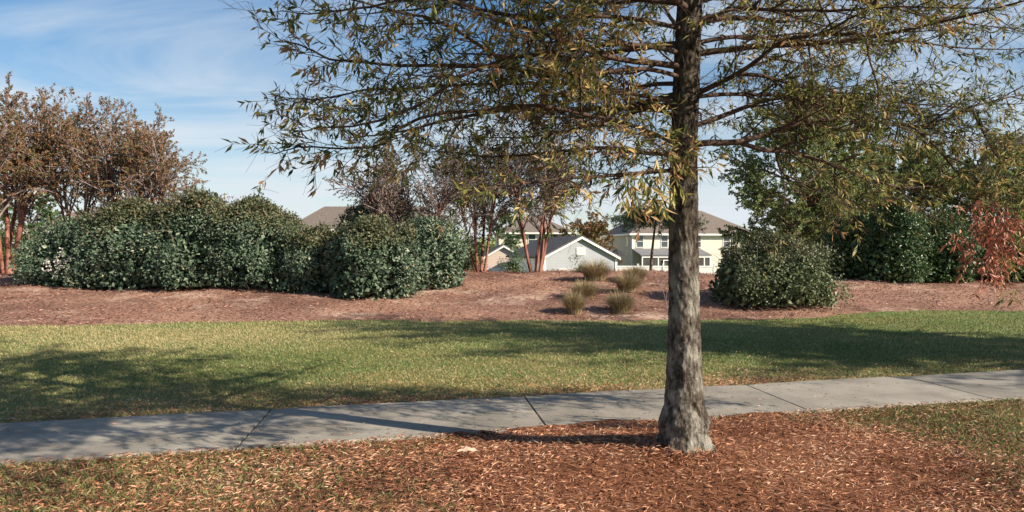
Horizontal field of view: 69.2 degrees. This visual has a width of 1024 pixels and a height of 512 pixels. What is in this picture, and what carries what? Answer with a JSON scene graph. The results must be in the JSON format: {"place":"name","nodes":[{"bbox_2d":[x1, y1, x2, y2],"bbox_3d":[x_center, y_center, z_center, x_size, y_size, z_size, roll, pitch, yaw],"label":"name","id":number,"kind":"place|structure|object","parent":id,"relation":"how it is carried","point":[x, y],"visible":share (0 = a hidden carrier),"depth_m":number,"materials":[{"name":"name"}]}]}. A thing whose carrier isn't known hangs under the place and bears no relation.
{"place":"outdoors","nodes":[
{"label":"outdoors","id":0,"kind":"place"},
{"bbox_2d":[15,207,189,270],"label":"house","id":1,"kind":"structure","parent":0,"point":[94,209],"depth_m":58.66,"materials":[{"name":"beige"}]},
{"bbox_2d":[297,206,450,235],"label":"house","id":2,"kind":"structure","parent":0,"point":[328,214],"depth_m":62.15,"materials":[{"name":"beige"}]},
{"bbox_2d":[479,244,514,271],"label":"garage","id":3,"kind":"structure","parent":0,"point":[496,253],"depth_m":60.08,"materials":[{"name":"beige paint"}]},
{"bbox_2d":[491,268,506,271],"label":"door","id":4,"kind":"structure","parent":3,"relation":"in","point":[493,269],"depth_m":60.04,"materials":[{"name":"grey"}]},
{"bbox_2d":[0,370,1023,465],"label":"sidewalk","id":5,"kind":"structure","parent":0,"point":[19,441],"depth_m":6.85,"materials":[{"name":"concrete"}]},
{"bbox_2d":[0,253,1023,422],"bbox_3d":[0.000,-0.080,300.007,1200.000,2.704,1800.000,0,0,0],"label":"ground","id":6,"kind":"structure","parent":0,"point":[11,416],"depth_m":10.60,"materials":[{"name":"green plant"}]},
{"bbox_2d":[0,193,86,270],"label":"tree","id":7,"kind":"object","parent":6,"relation":"on","point":[42,214],"visible":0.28,"depth_m":47.66,"materials":[{"name":"green plant"}]},
{"bbox_2d":[470,210,528,258],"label":"tree","id":8,"kind":"object","parent":6,"relation":"on","point":[504,220],"visible":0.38,"depth_m":74.70,"materials":[{"name":"green plant"}]},
{"bbox_2d":[1,226,1018,266],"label":"treeline","id":9,"kind":"object","parent":6,"relation":"on","point":[492,243],"visible":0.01,"depth_m":157.24,"materials":[{"name":"green plant"}]},
{"bbox_2d":[0,268,1023,325],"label":"mulch bed","id":10,"kind":"object","parent":6,"relation":"on","point":[127,295],"visible":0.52,"depth_m":18.68,"materials":[{"name":"brown wood"}]},
{"bbox_2d":[11,242,42,277],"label":"hedge shrub","id":11,"kind":"object","parent":10,"relation":"on","point":[22,264],"visible":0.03,"depth_m":22.53,"materials":[{"name":"green plant"}]},
{"bbox_2d":[0,71,107,273],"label":"crape myrtle","id":12,"kind":"object","parent":10,"relation":"on","point":[9,140],"visible":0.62,"depth_m":24.01,"materials":[{"name":"red plant"}]},
{"bbox_2d":[7,215,116,287],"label":"hedge shrub","id":13,"kind":"object","parent":10,"relation":"on","point":[40,261],"visible":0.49,"depth_m":20.78,"materials":[{"name":"green plant"}]},
{"bbox_2d":[1,86,173,219],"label":"crape myrtle","id":14,"kind":"object","parent":10,"relation":"on","point":[52,190],"visible":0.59,"depth_m":23.92,"materials":[{"name":"red plant"}]},
{"bbox_2d":[29,102,207,233],"bbox_3d":[-12.036,-2.151,24.191,5.754,5.655,4.182,0,0,10],"label":"crape myrtle","id":15,"kind":"object","parent":10,"relation":"on","point":[152,167],"visible":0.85,"depth_m":23.32,"materials":[{"name":"red plant"}]},
{"bbox_2d":[53,193,197,290],"bbox_3d":[-10.873,-0.386,21.340,3.952,2.814,3.181,0,0,0],"label":"hedge shrub","id":16,"kind":"object","parent":10,"relation":"on","point":[110,233],"visible":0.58,"depth_m":20.45,"materials":[{"name":"green plant"}]},
{"bbox_2d":[115,185,259,289],"bbox_3d":[-9.046,-0.398,20.722,3.744,3.230,3.468,0,0,-32],"label":"hedge shrub","id":17,"kind":"object","parent":10,"relation":"on","point":[181,223],"visible":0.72,"depth_m":20.15,"materials":[{"name":"green plant"}]},
{"bbox_2d":[195,192,310,289],"bbox_3d":[-7.245,-0.419,20.789,3.924,2.734,2.634,0,0,0],"label":"hedge shrub","id":18,"kind":"object","parent":10,"relation":"on","point":[266,229],"visible":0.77,"depth_m":20.16,"materials":[{"name":"green plant"}]},
{"bbox_2d":[262,221,367,293],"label":"hedge shrub","id":19,"kind":"object","parent":10,"relation":"on","point":[305,257],"visible":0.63,"depth_m":19.86,"materials":[{"name":"green plant"}]},
{"bbox_2d":[321,210,431,299],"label":"hedge shrub","id":20,"kind":"object","parent":10,"relation":"on","point":[365,254],"visible":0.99,"depth_m":19.22,"materials":[{"name":"green plant"}]},
{"bbox_2d":[332,191,424,233],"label":"evergreen bush","id":21,"kind":"object","parent":10,"relation":"on","point":[355,210],"visible":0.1,"depth_m":24.37,"materials":[{"name":"green plant"}]},
{"bbox_2d":[322,140,500,245],"bbox_3d":[-3.270,-1.478,23.168,5.330,4.326,3.794,0,0,-22],"label":"crape myrtle","id":22,"kind":"object","parent":10,"relation":"on","point":[392,194],"visible":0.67,"depth_m":22.59,"materials":[{"name":"red plant"}]},
{"bbox_2d":[396,213,473,290],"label":"hedge shrub","id":23,"kind":"object","parent":10,"relation":"on","point":[445,268],"visible":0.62,"depth_m":20.54,"materials":[{"name":"green plant"}]},
{"bbox_2d":[451,234,489,270],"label":"bush","id":24,"kind":"object","parent":10,"relation":"on","point":[466,266],"visible":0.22,"depth_m":27.07,"materials":[{"name":"green plant"}]},
{"bbox_2d":[424,127,539,271],"bbox_3d":[-1.120,-1.771,24.674,3.732,4.756,4.153,0,0,-13],"label":"crape myrtle","id":25,"kind":"object","parent":10,"relation":"on","point":[492,207],"visible":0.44,"depth_m":24.16,"materials":[{"name":"red plant"}]},
{"bbox_2d":[496,246,528,271],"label":"bush","id":26,"kind":"object","parent":10,"relation":"on","point":[513,266],"visible":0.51,"depth_m":31.18,"materials":[{"name":"green plant"}]},
{"bbox_2d":[481,119,595,272],"bbox_3d":[0.965,-2.089,24.729,4.038,5.413,5.709,0,0,0],"label":"crape myrtle","id":27,"kind":"object","parent":10,"relation":"on","point":[543,219],"visible":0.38,"depth_m":24.18,"materials":[{"name":"red plant"}]},
{"bbox_2d":[557,289,593,313],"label":"grass clump","id":28,"kind":"object","parent":10,"relation":"on","point":[574,303],"visible":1,"depth_m":17.11,"materials":[{"name":"plant"}]},
{"bbox_2d":[568,254,585,273],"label":"bush","id":29,"kind":"object","parent":10,"relation":"on","point":[577,262],"visible":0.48,"depth_m":24.38,"materials":[{"name":"green plant"}]},
{"bbox_2d":[562,277,607,298],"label":"grass clump","id":30,"kind":"object","parent":10,"relation":"on","point":[589,291],"visible":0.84,"depth_m":19.06,"materials":[{"name":"plant"}]},
{"bbox_2d":[572,257,623,280],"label":"grass clump","id":31,"kind":"object","parent":10,"relation":"on","point":[596,272],"visible":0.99,"depth_m":22.20,"materials":[{"name":"plant"}]},
{"bbox_2d":[598,288,642,313],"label":"grass clump","id":32,"kind":"object","parent":10,"relation":"on","point":[618,303],"visible":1,"depth_m":17.23,"materials":[{"name":"plant"}]},
{"bbox_2d":[607,269,648,292],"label":"grass clump","id":33,"kind":"object","parent":10,"relation":"on","point":[628,282],"visible":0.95,"depth_m":20.18,"materials":[{"name":"plant"}]},
{"bbox_2d":[617,265,652,280],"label":"grass clump","id":34,"kind":"object","parent":10,"relation":"on","point":[641,271],"visible":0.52,"depth_m":22.12,"materials":[{"name":"plant"}]},
{"bbox_2d":[653,271,668,307],"bbox_3d":[3.859,0.657,17.934,0.427,1.237,1.115,0,0,37],"label":"bare sapling","id":35,"kind":"object","parent":10,"relation":"on","point":[666,301],"visible":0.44,"depth_m":17.86,"materials":[{"name":"brown plant"}]},
{"bbox_2d":[708,227,853,310],"bbox_3d":[6.763,0.271,18.983,3.546,2.079,3.262,0,0,0],"label":"round shrub","id":36,"kind":"object","parent":10,"relation":"on","point":[801,276],"visible":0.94,"depth_m":18.21,"materials":[{"name":"green plant"}]},
{"bbox_2d":[708,70,889,257],"bbox_3d":[11.107,-2.202,28.939,6.719,9.309,7.117,0,0,0],"label":"shade tree","id":37,"kind":"object","parent":10,"relation":"on","point":[753,187],"visible":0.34,"depth_m":28.23,"materials":[{"name":"green plant"}]},
{"bbox_2d":[811,210,878,278],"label":"evergreen bush","id":38,"kind":"object","parent":10,"relation":"on","point":[849,268],"visible":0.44,"depth_m":24.53,"materials":[{"name":"green plant"}]},
{"bbox_2d":[854,192,935,283],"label":"evergreen bush","id":39,"kind":"object","parent":10,"relation":"on","point":[895,253],"visible":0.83,"depth_m":23.58,"materials":[{"name":"green plant"}]},
{"bbox_2d":[915,206,988,283],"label":"evergreen bush","id":40,"kind":"object","parent":10,"relation":"on","point":[946,262],"visible":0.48,"depth_m":23.84,"materials":[{"name":"green plant"}]},
{"bbox_2d":[966,222,998,278],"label":"evergreen bush","id":41,"kind":"object","parent":10,"relation":"on","point":[980,244],"visible":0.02,"depth_m":26.04,"materials":[{"name":"green plant"}]},
{"bbox_2d":[974,234,1023,282],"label":"evergreen bush","id":42,"kind":"object","parent":10,"relation":"on","point":[1013,276],"visible":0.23,"depth_m":24.10,"materials":[{"name":"green plant"}]},
{"bbox_2d":[558,207,622,263],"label":"tree","id":43,"kind":"object","parent":6,"relation":"on","point":[591,230],"visible":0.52,"depth_m":74.17,"materials":[{"name":"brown plant"}]},
{"bbox_2d":[601,197,708,270],"bbox_3d":[6.844,0.104,34.984,4.638,5.812,4.117,0,0,-19],"label":"pine tree","id":44,"kind":"object","parent":6,"relation":"on","point":[630,221],"visible":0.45,"depth_m":34.75,"materials":[{"name":"green plant"}]},
{"bbox_2d":[617,264,715,273],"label":"fence","id":45,"kind":"object","parent":6,"relation":"on","point":[707,269],"visible":0.25,"depth_m":61.99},
{"bbox_2d":[781,163,890,262],"bbox_3d":[13.020,-0.632,29.910,5.075,6.557,4.273,0,0,-37],"label":"shade tree","id":46,"kind":"object","parent":6,"relation":"on","point":[821,215],"visible":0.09,"depth_m":29.21,"materials":[{"name":"green plant"}]},
{"bbox_2d":[851,122,959,225],"bbox_3d":[17.387,-1.500,33.327,5.288,8.847,5.986,0,0,33],"label":"shade tree","id":47,"kind":"object","parent":6,"relation":"on","point":[902,169],"visible":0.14,"depth_m":31.93,"materials":[{"name":"green plant"}]},
{"bbox_2d":[920,130,1023,241],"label":"shade tree","id":48,"kind":"object","parent":6,"relation":"on","point":[956,200],"visible":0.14,"depth_m":31.08,"materials":[{"name":"green plant"}]},
{"bbox_2d":[0,397,1023,511],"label":"verge","id":49,"kind":"structure","parent":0,"point":[386,492],"depth_m":5.04,"materials":[{"name":"green plant"}]},
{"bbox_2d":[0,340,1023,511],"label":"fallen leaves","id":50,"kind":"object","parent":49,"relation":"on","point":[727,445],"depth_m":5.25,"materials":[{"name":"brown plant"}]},
{"bbox_2d":[221,0,1023,455],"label":"oak tree","id":51,"kind":"object","parent":49,"relation":"on","point":[683,422],"visible":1,"depth_m":5.17,"materials":[{"name":"green plant"}]},
{"bbox_2d":[429,412,1022,511],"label":"mulch bed","id":52,"kind":"object","parent":49,"relation":"on","point":[602,461],"visible":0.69,"depth_m":5.01,"materials":[{"name":"brown wood"}]},
{"bbox_2d":[0,0,1023,242],"label":"sky","id":53,"kind":"structure","parent":0,"point":[192,59],"materials":[{"name":"blue"}]},
{"bbox_2d":[493,215,576,248],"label":"house","id":54,"kind":"structure","parent":0,"point":[531,233],"depth_m":92.39,"materials":[{"name":"beige"}]},
{"bbox_2d":[528,234,535,243],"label":"window","id":55,"kind":"structure","parent":54,"relation":"in","point":[532,237],"depth_m":92.26,"materials":[{"name":"white glass"}]},
{"bbox_2d":[506,235,620,271],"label":"garage","id":56,"kind":"structure","parent":0,"point":[555,259],"depth_m":50.91,"materials":[{"name":"grey paint"}]},
{"bbox_2d":[612,248,626,255],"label":"patio umbrella","id":57,"kind":"object","parent":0,"point":[617,251],"visible":0.45,"depth_m":65.57,"materials":[{"name":"fabric"}]},
{"bbox_2d":[600,211,756,271],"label":"house","id":58,"kind":"structure","parent":0,"point":[712,241],"depth_m":86.32,"materials":[{"name":"beige"}]},
{"bbox_2d":[636,235,643,247],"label":"window","id":59,"kind":"structure","parent":58,"relation":"in","point":[640,243],"depth_m":85.13,"materials":[{"name":"white glass"}]},
{"bbox_2d":[660,235,667,247],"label":"window","id":60,"kind":"structure","parent":58,"relation":"in","point":[664,238],"depth_m":85.60,"materials":[{"name":"white glass"}]},
{"bbox_2d":[723,236,729,247],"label":"window","id":61,"kind":"structure","parent":58,"relation":"in","point":[727,239],"depth_m":86.86,"materials":[{"name":"white glass"}]}
]}

